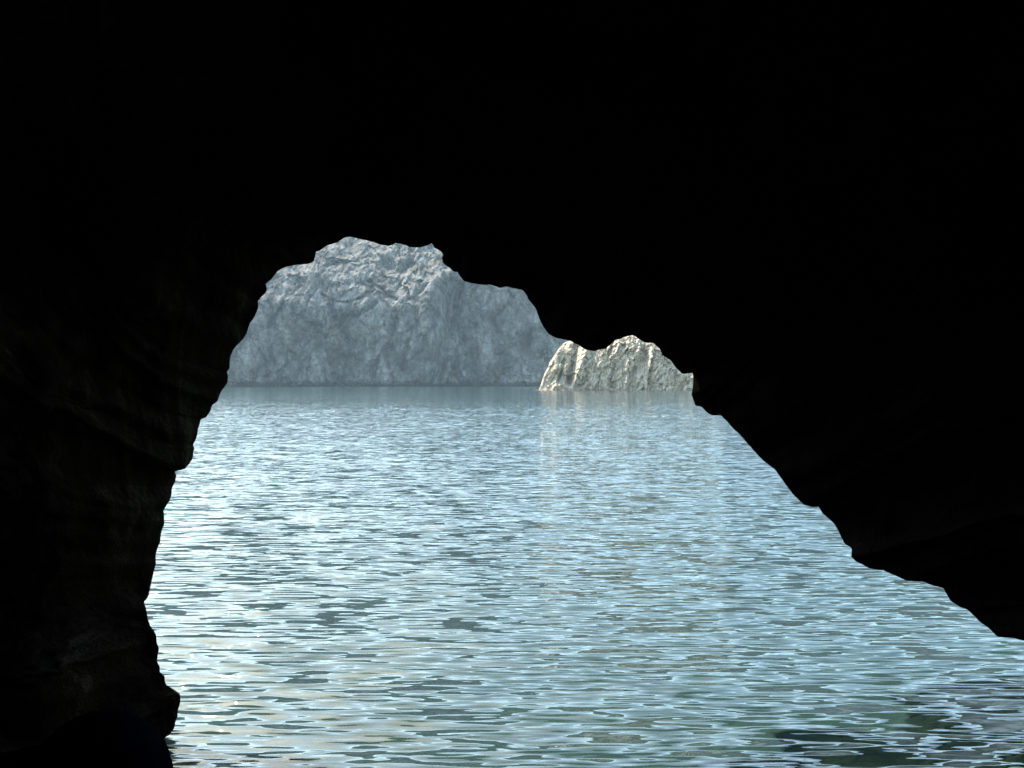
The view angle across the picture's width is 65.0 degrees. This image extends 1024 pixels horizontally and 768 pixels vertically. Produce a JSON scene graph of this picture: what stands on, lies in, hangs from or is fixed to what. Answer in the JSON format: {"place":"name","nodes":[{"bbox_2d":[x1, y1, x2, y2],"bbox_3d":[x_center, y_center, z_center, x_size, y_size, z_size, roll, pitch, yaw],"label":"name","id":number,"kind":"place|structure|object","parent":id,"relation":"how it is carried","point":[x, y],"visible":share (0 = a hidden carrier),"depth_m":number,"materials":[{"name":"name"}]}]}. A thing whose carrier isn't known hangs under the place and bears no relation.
{"place":"outdoors","nodes":[
{"label":"outdoors","id":0,"kind":"place"},
{"bbox_2d":[225,237,567,386],"bbox_3d":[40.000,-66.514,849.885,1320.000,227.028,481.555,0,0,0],"label":"cliff","id":1,"kind":"structure","parent":0,"point":[350,312],"depth_m":643.63,"materials":[{"name":"stone"}]},
{"bbox_2d":[0,0,1023,767],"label":"cave","id":2,"kind":"structure","parent":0,"point":[788,234],"depth_m":4.89},
{"bbox_2d":[144,386,1023,767],"bbox_3d":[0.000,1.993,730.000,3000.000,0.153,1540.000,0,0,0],"label":"sea water","id":3,"kind":"structure","parent":0,"point":[484,576],"depth_m":7.22,"materials":[{"name":"blue liquid"}]},
{"bbox_2d":[539,335,692,389],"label":"rocky islet","id":4,"kind":"object","parent":3,"relation":"in","point":[631,362],"visible":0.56,"depth_m":260.42,"materials":[{"name":"stone"}]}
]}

